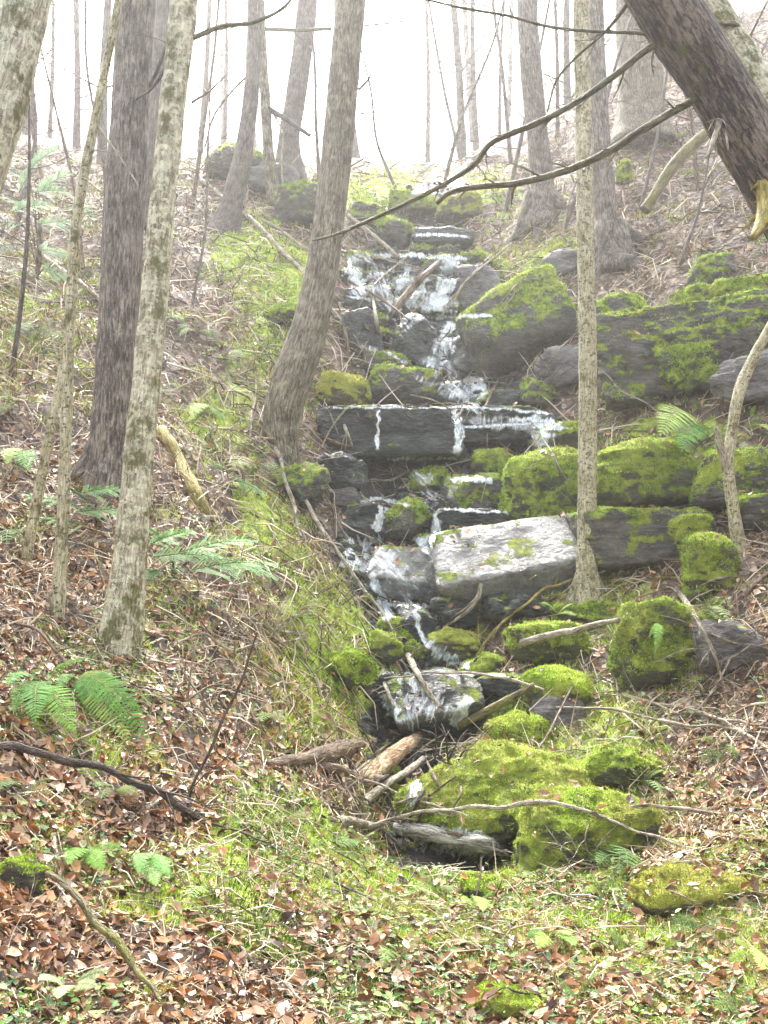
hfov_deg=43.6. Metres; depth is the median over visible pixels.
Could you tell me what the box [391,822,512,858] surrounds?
driftwood
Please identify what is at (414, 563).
rock slab
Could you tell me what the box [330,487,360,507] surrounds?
boulder
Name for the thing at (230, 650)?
stick
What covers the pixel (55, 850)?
stick
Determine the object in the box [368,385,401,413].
fallen twig
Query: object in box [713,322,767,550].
bent snag
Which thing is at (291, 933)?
fallen twig
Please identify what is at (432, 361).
water
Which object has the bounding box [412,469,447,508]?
water
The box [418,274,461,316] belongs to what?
rock ledge
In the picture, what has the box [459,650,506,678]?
boulder
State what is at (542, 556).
rock slab
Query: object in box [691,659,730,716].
stick
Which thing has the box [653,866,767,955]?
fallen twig
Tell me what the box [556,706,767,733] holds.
stick
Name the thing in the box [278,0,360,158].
misty tree
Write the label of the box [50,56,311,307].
thin sapling
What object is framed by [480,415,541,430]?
water
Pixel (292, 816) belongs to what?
fern
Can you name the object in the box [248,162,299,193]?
boulder
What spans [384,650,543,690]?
branch
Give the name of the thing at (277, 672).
fallen twig
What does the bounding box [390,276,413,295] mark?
rock step
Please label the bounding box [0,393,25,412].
fern
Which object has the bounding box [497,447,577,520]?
boulder
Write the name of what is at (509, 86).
misty tree
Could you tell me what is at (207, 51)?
misty tree
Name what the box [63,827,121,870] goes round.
fern
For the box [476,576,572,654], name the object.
branch
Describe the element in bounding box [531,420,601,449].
boulder
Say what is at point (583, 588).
speckled tree
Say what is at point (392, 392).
fallen twig
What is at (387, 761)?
split log
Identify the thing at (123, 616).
lichen birch
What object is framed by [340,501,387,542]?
boulder
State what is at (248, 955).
stick
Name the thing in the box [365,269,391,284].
rock step
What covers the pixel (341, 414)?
stick
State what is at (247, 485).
hemlock sapling
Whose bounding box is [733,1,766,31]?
shrub
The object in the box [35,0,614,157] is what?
sky
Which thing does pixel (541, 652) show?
boulder
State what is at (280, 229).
fallen log
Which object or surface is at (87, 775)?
fallen twig
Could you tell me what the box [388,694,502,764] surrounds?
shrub
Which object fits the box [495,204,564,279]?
shrub
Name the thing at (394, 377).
boulder
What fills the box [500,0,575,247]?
hazy tree
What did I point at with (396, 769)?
mossy stone
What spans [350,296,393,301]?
water
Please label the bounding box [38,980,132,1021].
fallen twig
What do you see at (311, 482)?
boulder
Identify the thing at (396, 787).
boulder
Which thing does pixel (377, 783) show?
broken stick
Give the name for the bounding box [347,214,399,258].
white log
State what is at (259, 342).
stick
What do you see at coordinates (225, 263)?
fern
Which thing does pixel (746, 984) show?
fallen twig
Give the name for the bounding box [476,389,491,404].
mossy stone
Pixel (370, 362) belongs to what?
fallen twig
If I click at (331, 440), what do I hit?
stick
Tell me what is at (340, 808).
broken stick
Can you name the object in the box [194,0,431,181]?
thin sapling
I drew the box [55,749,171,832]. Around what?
fallen twig
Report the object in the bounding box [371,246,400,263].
rock step
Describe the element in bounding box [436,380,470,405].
boulder
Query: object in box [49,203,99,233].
fern
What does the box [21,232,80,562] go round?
leaning birch
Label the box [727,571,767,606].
stick
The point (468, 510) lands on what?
water
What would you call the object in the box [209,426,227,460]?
stick
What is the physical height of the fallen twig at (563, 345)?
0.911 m
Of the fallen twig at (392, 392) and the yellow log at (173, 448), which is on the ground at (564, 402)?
the yellow log at (173, 448)
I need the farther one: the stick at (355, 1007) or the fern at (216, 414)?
the fern at (216, 414)
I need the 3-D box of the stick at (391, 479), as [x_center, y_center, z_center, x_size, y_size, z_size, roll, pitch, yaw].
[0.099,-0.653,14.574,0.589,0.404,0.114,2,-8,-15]
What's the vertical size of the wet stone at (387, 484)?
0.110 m
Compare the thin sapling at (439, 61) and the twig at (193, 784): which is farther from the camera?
the thin sapling at (439, 61)
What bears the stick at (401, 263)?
on the stick at (389, 270)
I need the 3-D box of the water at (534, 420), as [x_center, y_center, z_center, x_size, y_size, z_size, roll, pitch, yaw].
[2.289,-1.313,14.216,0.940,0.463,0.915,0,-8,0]
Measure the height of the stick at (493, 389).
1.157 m
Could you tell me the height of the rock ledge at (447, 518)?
0.468 m
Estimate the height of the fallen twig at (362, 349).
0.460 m
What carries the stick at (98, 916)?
on the ground at (564, 402)
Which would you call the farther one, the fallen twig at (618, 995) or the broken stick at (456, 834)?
the broken stick at (456, 834)
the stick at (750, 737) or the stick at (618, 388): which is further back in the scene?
the stick at (618, 388)
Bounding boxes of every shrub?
[118,603,258,710]
[238,582,325,646]
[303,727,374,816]
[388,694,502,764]
[452,211,534,278]
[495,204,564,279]
[512,339,577,383]
[536,796,630,872]
[672,648,767,721]
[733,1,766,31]
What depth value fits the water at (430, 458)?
14.39 m
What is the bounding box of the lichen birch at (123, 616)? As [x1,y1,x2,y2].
[98,0,296,657]
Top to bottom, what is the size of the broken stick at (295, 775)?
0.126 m
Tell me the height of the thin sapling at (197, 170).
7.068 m
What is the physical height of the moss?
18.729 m
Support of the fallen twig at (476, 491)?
on the boulder at (466, 500)
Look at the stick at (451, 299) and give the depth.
18.25 m
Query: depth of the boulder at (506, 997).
4.04 m
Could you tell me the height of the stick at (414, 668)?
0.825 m
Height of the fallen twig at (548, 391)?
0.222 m
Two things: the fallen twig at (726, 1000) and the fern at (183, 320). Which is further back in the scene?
the fern at (183, 320)
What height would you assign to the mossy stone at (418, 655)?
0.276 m
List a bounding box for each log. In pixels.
[17,245,58,358]
[24,237,98,301]
[156,425,213,519]
[181,170,222,197]
[243,211,304,272]
[254,215,307,249]
[264,736,377,768]
[321,761,401,783]
[327,815,379,830]
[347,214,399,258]
[358,732,422,791]
[361,755,425,804]
[388,261,439,318]
[457,682,534,729]
[519,617,620,645]
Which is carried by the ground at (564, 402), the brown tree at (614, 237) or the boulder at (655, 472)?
the brown tree at (614, 237)
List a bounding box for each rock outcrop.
[596,288,767,411]
[596,291,648,370]
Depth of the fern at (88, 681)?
5.86 m
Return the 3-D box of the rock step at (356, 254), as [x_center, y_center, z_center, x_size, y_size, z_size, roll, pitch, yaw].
[-0.512,-5.129,19.605,0.651,0.376,0.636,0,-8,0]
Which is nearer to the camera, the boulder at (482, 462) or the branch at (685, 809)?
the branch at (685, 809)
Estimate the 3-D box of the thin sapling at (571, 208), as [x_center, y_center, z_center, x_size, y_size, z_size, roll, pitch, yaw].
[4.277,-8.106,19.835,3.504,5.916,4.784,2,-8,-15]
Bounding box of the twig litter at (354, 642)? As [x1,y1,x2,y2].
[0,2,767,1023]
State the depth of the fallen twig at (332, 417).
14.17 m
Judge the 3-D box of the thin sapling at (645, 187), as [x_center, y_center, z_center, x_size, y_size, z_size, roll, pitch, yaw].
[5.358,-8.807,19.801,3.228,6.674,2.590,0,-8,0]
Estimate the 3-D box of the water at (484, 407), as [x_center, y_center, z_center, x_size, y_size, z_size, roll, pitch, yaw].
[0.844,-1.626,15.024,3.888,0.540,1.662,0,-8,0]
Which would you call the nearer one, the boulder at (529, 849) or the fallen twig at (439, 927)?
the fallen twig at (439, 927)
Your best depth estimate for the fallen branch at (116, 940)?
3.69 m
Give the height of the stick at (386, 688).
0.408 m
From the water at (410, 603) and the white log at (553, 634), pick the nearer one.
the white log at (553, 634)
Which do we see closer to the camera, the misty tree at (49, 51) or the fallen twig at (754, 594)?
the fallen twig at (754, 594)
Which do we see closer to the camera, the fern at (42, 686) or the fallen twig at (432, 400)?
the fern at (42, 686)
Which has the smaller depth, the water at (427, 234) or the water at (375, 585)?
the water at (375, 585)
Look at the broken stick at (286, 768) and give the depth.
6.78 m
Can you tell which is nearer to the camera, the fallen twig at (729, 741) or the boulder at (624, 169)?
the fallen twig at (729, 741)
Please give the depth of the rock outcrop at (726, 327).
13.56 m
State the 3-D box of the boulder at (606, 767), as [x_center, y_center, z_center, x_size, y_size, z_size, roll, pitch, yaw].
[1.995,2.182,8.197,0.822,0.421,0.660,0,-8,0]
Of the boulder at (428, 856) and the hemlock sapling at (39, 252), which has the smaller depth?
the boulder at (428, 856)
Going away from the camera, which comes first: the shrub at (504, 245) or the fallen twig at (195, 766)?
the fallen twig at (195, 766)
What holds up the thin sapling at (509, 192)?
on the ground at (564, 402)
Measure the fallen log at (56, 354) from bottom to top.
3.325 m
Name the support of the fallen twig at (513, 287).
on the boulder at (547, 319)
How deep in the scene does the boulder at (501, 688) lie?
9.88 m
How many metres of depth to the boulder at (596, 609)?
10.98 m
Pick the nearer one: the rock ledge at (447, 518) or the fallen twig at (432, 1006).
the fallen twig at (432, 1006)
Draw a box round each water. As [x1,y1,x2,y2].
[325,405,551,414]
[342,545,373,573]
[344,533,383,549]
[345,257,367,295]
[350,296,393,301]
[352,255,401,302]
[355,535,418,597]
[360,496,406,505]
[369,574,393,619]
[372,505,388,531]
[374,251,464,259]
[375,410,380,449]
[380,693,400,723]
[385,262,415,312]
[387,456,460,461]
[387,599,427,608]
[387,679,422,728]
[390,313,491,320]
[396,208,452,219]
[396,672,504,675]
[397,838,492,857]
[399,278,440,327]
[406,277,428,308]
[407,748,426,805]
[412,191,457,195]
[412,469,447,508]
[413,514,440,556]
[413,609,433,648]
[416,232,466,237]
[421,258,459,314]
[421,355,473,408]
[421,694,459,717]
[423,322,457,370]
[431,645,468,668]
[441,826,487,836]
[444,508,508,513]
[448,375,486,413]
[448,695,473,729]
[450,475,491,483]
[451,410,464,456]
[465,423,528,427]
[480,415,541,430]
[509,414,560,430]
[525,423,562,451]
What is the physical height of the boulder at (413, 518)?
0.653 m
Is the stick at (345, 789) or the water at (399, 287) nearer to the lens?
the stick at (345, 789)
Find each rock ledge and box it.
[316,404,465,462]
[341,284,393,313]
[349,199,385,225]
[386,188,438,217]
[410,226,474,248]
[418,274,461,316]
[431,508,506,534]
[434,191,482,223]
[454,405,560,448]
[457,250,499,269]
[457,263,499,308]
[563,505,715,571]
[669,273,767,303]
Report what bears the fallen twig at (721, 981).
on the ground at (564, 402)
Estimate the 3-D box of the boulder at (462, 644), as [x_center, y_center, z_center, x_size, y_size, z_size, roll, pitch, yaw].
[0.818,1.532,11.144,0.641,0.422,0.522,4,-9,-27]
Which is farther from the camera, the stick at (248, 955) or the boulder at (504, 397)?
the boulder at (504, 397)
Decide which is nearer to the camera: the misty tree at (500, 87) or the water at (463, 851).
the water at (463, 851)
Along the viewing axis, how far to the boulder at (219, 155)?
22.45 m
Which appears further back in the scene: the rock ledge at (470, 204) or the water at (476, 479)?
the rock ledge at (470, 204)
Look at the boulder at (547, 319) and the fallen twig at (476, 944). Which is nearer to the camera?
the fallen twig at (476, 944)
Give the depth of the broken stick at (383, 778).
8.36 m
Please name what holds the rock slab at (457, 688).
on the ground at (564, 402)
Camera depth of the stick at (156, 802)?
5.34 m
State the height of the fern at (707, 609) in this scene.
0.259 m
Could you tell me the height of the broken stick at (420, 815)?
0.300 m
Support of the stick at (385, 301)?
on the rock ledge at (380, 305)
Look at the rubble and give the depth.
11.01 m
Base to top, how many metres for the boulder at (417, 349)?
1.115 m
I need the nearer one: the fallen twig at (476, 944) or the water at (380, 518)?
the fallen twig at (476, 944)
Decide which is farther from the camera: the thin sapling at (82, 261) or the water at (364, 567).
the thin sapling at (82, 261)
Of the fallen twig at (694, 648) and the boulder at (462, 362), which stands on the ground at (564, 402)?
the boulder at (462, 362)
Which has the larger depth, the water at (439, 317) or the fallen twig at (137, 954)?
the water at (439, 317)
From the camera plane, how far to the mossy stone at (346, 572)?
12.36 m
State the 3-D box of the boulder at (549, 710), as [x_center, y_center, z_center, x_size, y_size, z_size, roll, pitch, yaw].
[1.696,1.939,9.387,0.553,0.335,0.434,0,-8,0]
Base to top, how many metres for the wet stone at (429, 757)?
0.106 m
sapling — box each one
[0,104,103,376]
[0,144,81,283]
[6,6,106,231]
[15,69,96,192]
[22,484,120,533]
[27,48,107,270]
[45,0,231,268]
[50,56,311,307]
[100,0,293,212]
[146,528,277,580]
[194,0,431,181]
[209,462,264,496]
[291,1,475,189]
[392,0,556,192]
[408,0,660,214]
[415,0,516,159]
[486,14,678,230]
[604,2,767,192]
[605,35,724,211]
[671,0,767,165]
[676,8,767,270]
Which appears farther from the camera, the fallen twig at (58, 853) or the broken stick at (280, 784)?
the broken stick at (280, 784)
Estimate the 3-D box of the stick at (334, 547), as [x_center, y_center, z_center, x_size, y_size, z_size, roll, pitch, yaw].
[-0.536,0.650,11.659,1.548,1.818,0.508,-6,-10,36]
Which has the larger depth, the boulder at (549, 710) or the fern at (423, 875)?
the boulder at (549, 710)
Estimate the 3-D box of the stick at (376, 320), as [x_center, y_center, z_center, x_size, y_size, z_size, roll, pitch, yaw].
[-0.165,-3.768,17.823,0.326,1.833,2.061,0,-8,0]
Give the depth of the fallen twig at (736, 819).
6.38 m
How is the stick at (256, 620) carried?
on the ground at (564, 402)
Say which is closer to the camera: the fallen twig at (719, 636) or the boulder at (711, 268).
the fallen twig at (719, 636)
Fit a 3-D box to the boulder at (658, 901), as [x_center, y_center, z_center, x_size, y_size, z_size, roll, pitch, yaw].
[1.760,2.149,5.441,0.752,0.309,0.593,0,-8,0]
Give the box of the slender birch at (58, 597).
[50,0,138,625]
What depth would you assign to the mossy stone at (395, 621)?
11.32 m
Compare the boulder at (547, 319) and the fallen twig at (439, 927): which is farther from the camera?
the boulder at (547, 319)
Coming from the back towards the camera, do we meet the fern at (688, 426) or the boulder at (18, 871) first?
the fern at (688, 426)
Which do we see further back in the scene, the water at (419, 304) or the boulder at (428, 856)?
the water at (419, 304)
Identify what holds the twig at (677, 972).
on the ground at (564, 402)
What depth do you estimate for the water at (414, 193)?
23.24 m
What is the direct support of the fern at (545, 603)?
on the boulder at (596, 609)
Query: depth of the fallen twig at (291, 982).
3.81 m
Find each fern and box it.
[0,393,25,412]
[0,448,37,469]
[0,518,24,543]
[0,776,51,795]
[5,657,83,732]
[10,321,62,343]
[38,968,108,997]
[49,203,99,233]
[55,669,147,744]
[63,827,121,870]
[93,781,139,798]
[132,853,170,885]
[167,310,185,324]
[175,316,222,345]
[186,870,233,896]
[187,391,223,421]
[205,346,243,367]
[221,253,259,267]
[226,452,281,482]
[255,703,286,722]
[268,807,306,824]
[280,598,322,623]
[338,832,374,852]
[377,937,422,961]
[413,872,455,892]
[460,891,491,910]
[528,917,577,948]
[541,602,575,615]
[552,972,598,1000]
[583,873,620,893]
[590,844,640,868]
[604,926,645,948]
[630,768,663,794]
[649,623,662,652]
[655,403,721,452]
[671,904,720,932]
[686,596,730,621]
[699,737,739,761]
[713,989,748,1014]
[729,939,767,969]
[746,406,767,429]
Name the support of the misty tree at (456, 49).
on the ground at (564, 402)
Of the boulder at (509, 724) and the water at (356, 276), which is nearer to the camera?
the boulder at (509, 724)
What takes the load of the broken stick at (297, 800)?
on the ground at (564, 402)
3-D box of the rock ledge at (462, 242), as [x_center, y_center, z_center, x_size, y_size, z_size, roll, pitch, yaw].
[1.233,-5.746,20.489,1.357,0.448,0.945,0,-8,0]
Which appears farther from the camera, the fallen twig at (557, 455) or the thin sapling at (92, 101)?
the thin sapling at (92, 101)
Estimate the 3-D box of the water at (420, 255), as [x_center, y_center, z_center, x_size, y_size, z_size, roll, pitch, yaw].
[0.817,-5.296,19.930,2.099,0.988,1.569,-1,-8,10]
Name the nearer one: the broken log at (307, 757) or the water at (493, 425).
the broken log at (307, 757)
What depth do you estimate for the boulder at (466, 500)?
13.43 m
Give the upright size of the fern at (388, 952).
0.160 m
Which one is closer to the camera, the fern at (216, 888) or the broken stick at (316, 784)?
the fern at (216, 888)
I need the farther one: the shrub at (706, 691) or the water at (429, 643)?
the water at (429, 643)
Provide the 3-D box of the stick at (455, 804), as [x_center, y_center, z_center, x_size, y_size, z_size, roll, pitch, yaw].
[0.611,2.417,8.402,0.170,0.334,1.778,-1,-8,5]
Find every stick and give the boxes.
[2,836,81,967]
[4,618,127,715]
[10,834,61,1005]
[89,905,129,948]
[121,758,238,836]
[152,971,201,1023]
[169,632,322,698]
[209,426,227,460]
[232,602,322,633]
[233,939,324,1016]
[242,959,247,984]
[246,321,275,364]
[249,378,256,436]
[253,389,303,540]
[272,780,283,800]
[278,797,320,807]
[278,859,394,941]
[284,765,287,782]
[291,756,376,814]
[292,773,307,781]
[304,499,402,640]
[306,413,358,448]
[310,779,332,787]
[315,923,420,1023]
[320,404,355,448]
[323,804,365,814]
[328,795,361,831]
[334,297,351,364]
[337,404,352,448]
[348,279,409,320]
[349,747,388,777]
[349,791,367,810]
[353,757,364,770]
[354,786,388,816]
[356,795,374,807]
[358,256,406,306]
[358,257,422,268]
[359,779,398,793]
[361,740,393,762]
[368,282,383,349]
[370,666,394,707]
[371,462,409,481]
[373,772,394,787]
[375,821,410,854]
[377,817,417,821]
[395,796,433,804]
[403,639,442,722]
[404,799,457,814]
[413,788,425,810]
[416,798,429,822]
[426,759,440,789]
[430,244,498,320]
[430,776,455,795]
[441,243,511,315]
[441,784,461,825]
[445,583,482,625]
[445,830,462,836]
[475,857,481,897]
[482,375,502,412]
[529,424,544,473]
[537,685,573,748]
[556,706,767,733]
[597,366,696,439]
[599,657,767,728]
[605,660,618,704]
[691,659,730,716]
[721,721,767,752]
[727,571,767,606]
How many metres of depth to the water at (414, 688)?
9.60 m
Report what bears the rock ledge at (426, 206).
on the ground at (564, 402)
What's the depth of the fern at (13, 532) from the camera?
7.98 m
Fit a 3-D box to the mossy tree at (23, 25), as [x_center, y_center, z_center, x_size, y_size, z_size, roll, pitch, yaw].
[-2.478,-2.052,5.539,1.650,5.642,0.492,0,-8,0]
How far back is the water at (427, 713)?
9.54 m
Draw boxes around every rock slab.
[364,545,432,602]
[386,667,485,740]
[428,513,611,604]
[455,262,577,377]
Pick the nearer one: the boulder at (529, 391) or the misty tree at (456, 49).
the boulder at (529, 391)
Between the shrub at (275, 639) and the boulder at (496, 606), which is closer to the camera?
the shrub at (275, 639)
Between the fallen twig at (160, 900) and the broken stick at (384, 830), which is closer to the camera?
the fallen twig at (160, 900)
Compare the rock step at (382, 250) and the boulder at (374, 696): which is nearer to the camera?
the boulder at (374, 696)
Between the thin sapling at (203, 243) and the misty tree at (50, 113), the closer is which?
the thin sapling at (203, 243)
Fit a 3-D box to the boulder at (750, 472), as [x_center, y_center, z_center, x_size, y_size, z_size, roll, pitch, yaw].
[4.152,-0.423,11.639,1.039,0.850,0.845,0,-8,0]
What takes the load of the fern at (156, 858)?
on the ground at (564, 402)
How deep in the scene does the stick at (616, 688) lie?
9.54 m
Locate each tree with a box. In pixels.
[0,0,51,195]
[22,1,113,134]
[34,7,102,121]
[38,0,234,164]
[40,0,111,148]
[47,0,102,138]
[53,0,168,513]
[144,0,168,230]
[184,0,284,144]
[195,0,211,152]
[204,0,331,204]
[207,0,261,235]
[222,0,362,150]
[241,0,319,148]
[263,0,412,465]
[275,0,317,179]
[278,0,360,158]
[312,0,767,242]
[323,0,471,142]
[363,0,461,161]
[365,0,570,156]
[391,0,561,143]
[404,0,545,117]
[422,0,512,150]
[462,0,614,104]
[482,0,610,137]
[491,0,573,163]
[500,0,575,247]
[534,0,613,603]
[573,0,656,280]
[611,0,679,146]
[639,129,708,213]
[705,0,767,101]
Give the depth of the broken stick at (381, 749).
9.27 m
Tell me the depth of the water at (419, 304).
18.38 m
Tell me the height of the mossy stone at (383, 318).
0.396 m
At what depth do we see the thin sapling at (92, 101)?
16.61 m
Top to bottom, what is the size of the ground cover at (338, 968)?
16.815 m
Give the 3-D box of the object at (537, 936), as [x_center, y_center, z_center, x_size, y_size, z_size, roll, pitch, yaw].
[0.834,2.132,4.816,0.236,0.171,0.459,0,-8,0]
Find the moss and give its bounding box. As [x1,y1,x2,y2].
[0,39,767,1023]
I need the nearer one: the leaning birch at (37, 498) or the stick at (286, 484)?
the leaning birch at (37, 498)
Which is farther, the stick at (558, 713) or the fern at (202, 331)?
the fern at (202, 331)
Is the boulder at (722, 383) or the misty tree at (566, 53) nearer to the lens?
the boulder at (722, 383)
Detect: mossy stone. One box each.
[342,562,360,577]
[362,593,374,606]
[372,309,389,326]
[375,615,402,632]
[380,327,392,342]
[381,282,394,291]
[390,765,401,773]
[397,629,413,639]
[403,638,425,659]
[413,533,430,547]
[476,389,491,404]
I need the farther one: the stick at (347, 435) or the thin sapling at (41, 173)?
the thin sapling at (41, 173)
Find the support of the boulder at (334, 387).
on the ground at (564, 402)
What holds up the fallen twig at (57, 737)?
on the ground at (564, 402)
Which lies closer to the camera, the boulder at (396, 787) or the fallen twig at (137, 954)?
the fallen twig at (137, 954)
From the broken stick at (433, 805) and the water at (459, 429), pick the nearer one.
the broken stick at (433, 805)
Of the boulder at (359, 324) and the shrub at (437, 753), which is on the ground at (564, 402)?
the boulder at (359, 324)
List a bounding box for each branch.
[0,741,297,859]
[44,870,179,1022]
[359,791,698,849]
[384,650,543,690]
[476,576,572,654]
[602,567,680,583]
[628,779,765,815]
[645,822,767,867]
[674,804,738,818]
[675,586,728,712]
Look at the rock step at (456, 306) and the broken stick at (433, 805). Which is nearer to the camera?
the broken stick at (433, 805)
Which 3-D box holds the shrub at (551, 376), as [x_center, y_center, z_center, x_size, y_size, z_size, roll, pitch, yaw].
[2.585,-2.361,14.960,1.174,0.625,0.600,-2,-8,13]
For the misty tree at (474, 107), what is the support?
on the ground at (564, 402)
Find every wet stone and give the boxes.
[355,583,376,595]
[368,726,375,734]
[371,243,382,248]
[382,481,390,487]
[410,599,419,603]
[424,753,443,763]
[479,376,492,384]
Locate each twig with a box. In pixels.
[0,808,117,880]
[20,882,176,989]
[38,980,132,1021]
[46,723,99,777]
[52,880,84,933]
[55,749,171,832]
[68,728,136,821]
[112,692,191,729]
[132,841,226,916]
[134,870,242,915]
[155,747,193,776]
[178,741,231,791]
[187,632,257,797]
[219,596,278,638]
[255,641,306,683]
[268,596,302,651]
[273,961,358,1023]
[279,888,316,955]
[303,861,383,906]
[322,424,359,459]
[324,400,350,434]
[329,917,411,952]
[351,340,368,361]
[354,347,377,379]
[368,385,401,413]
[379,374,421,419]
[402,908,552,948]
[409,900,466,943]
[410,394,458,409]
[410,914,558,929]
[419,993,501,1022]
[427,492,451,501]
[451,858,625,1002]
[459,487,492,499]
[469,332,512,354]
[486,262,528,276]
[499,266,530,303]
[501,282,519,314]
[504,895,619,952]
[505,976,544,1001]
[518,351,537,381]
[524,439,538,453]
[535,387,567,396]
[541,436,569,486]
[543,945,669,1010]
[546,332,577,364]
[553,434,571,480]
[641,970,680,989]
[652,627,761,664]
[652,882,706,910]
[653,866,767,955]
[660,615,767,663]
[662,711,767,766]
[680,993,764,1012]
[684,944,761,1003]
[700,571,762,585]
[701,931,765,1007]
[703,634,761,666]
[704,786,766,853]
[739,567,767,601]
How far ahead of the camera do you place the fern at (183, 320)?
14.46 m
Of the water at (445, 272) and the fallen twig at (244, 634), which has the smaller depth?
the fallen twig at (244, 634)
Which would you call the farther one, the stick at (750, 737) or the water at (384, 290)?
the water at (384, 290)
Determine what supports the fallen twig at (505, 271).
on the boulder at (547, 319)
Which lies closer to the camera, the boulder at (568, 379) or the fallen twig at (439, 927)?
the fallen twig at (439, 927)
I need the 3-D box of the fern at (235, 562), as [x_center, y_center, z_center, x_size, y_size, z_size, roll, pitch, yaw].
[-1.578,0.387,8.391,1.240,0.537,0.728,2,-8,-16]
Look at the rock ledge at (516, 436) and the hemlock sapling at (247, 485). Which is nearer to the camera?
the hemlock sapling at (247, 485)
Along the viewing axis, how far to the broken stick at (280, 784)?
6.39 m
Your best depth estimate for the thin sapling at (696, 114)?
18.91 m
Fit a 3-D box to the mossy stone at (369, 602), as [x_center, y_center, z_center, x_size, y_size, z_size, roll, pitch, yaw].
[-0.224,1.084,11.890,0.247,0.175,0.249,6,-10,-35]
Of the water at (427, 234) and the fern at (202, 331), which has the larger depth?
the water at (427, 234)
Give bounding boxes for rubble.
[323,183,561,875]
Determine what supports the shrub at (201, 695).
on the ground at (564, 402)
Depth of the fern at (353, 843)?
6.47 m
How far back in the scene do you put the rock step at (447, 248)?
19.90 m
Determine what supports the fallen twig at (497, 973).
on the ground at (564, 402)
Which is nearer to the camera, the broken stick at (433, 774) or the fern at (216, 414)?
the broken stick at (433, 774)
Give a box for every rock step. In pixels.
[339,268,362,284]
[345,249,373,270]
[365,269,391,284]
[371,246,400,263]
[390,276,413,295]
[393,252,424,269]
[393,298,410,317]
[408,242,435,254]
[408,291,420,310]
[421,253,459,275]
[434,243,461,255]
[449,294,466,315]
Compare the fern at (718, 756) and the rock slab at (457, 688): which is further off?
the rock slab at (457, 688)
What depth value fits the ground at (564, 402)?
12.57 m
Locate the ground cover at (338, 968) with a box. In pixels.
[0,128,767,1023]
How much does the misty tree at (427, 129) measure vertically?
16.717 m
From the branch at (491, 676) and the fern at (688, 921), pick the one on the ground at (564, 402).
the fern at (688, 921)
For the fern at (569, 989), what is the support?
on the ground at (564, 402)
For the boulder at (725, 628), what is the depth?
9.16 m
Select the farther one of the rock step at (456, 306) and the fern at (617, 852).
the rock step at (456, 306)
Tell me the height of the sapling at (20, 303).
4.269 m
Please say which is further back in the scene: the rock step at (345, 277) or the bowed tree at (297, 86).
the bowed tree at (297, 86)
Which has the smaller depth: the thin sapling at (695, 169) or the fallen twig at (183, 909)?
the fallen twig at (183, 909)
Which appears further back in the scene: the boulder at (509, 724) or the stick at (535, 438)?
the stick at (535, 438)
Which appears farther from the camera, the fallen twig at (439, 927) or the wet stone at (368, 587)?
the wet stone at (368, 587)
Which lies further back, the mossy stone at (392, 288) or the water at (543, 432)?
the mossy stone at (392, 288)
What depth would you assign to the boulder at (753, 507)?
10.86 m
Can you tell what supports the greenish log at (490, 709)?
on the rock slab at (457, 688)
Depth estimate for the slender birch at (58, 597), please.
7.42 m
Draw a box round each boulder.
[0,851,50,897]
[203,140,276,179]
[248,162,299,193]
[261,300,296,326]
[268,461,330,511]
[274,178,317,224]
[315,369,371,405]
[315,451,367,490]
[327,649,379,689]
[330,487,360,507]
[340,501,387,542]
[341,306,381,357]
[361,671,397,709]
[362,348,411,371]
[366,629,403,666]
[368,362,443,404]
[372,215,413,248]
[383,495,429,539]
[385,847,447,870]
[386,783,403,806]
[389,313,439,368]
[391,738,592,857]
[396,604,436,646]
[407,464,448,491]
[424,626,481,661]
[426,560,443,597]
[430,597,479,629]
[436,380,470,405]
[441,472,501,508]
[448,335,472,371]
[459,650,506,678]
[459,870,509,899]
[460,979,545,1022]
[471,447,514,475]
[475,672,522,697]
[480,592,548,621]
[483,708,553,746]
[488,388,521,405]
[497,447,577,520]
[501,619,593,666]
[511,784,663,876]
[518,377,556,408]
[520,663,594,705]
[530,695,584,725]
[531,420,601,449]
[533,345,578,391]
[542,247,576,275]
[546,599,623,628]
[581,743,665,787]
[597,389,662,408]
[597,436,698,507]
[606,596,723,690]
[615,158,634,184]
[627,858,765,917]
[652,341,718,393]
[667,512,714,551]
[679,531,741,604]
[686,250,736,286]
[688,444,767,510]
[689,619,766,675]
[708,350,767,403]
[725,492,767,532]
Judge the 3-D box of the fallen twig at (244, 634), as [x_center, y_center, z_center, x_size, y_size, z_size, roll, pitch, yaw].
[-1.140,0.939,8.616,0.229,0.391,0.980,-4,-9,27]
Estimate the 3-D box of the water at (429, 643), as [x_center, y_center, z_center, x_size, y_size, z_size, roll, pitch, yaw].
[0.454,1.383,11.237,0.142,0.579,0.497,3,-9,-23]
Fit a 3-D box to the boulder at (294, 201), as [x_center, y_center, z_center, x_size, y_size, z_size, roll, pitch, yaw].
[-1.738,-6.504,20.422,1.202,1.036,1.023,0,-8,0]
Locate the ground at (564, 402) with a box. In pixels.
[0,0,767,1023]
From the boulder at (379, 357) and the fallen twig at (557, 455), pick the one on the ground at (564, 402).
the boulder at (379, 357)
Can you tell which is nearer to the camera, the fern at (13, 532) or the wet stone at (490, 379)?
the fern at (13, 532)
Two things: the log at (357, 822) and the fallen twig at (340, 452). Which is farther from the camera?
the fallen twig at (340, 452)
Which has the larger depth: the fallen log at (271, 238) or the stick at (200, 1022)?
the fallen log at (271, 238)
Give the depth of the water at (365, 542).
13.21 m
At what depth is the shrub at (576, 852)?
6.57 m
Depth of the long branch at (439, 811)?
7.04 m

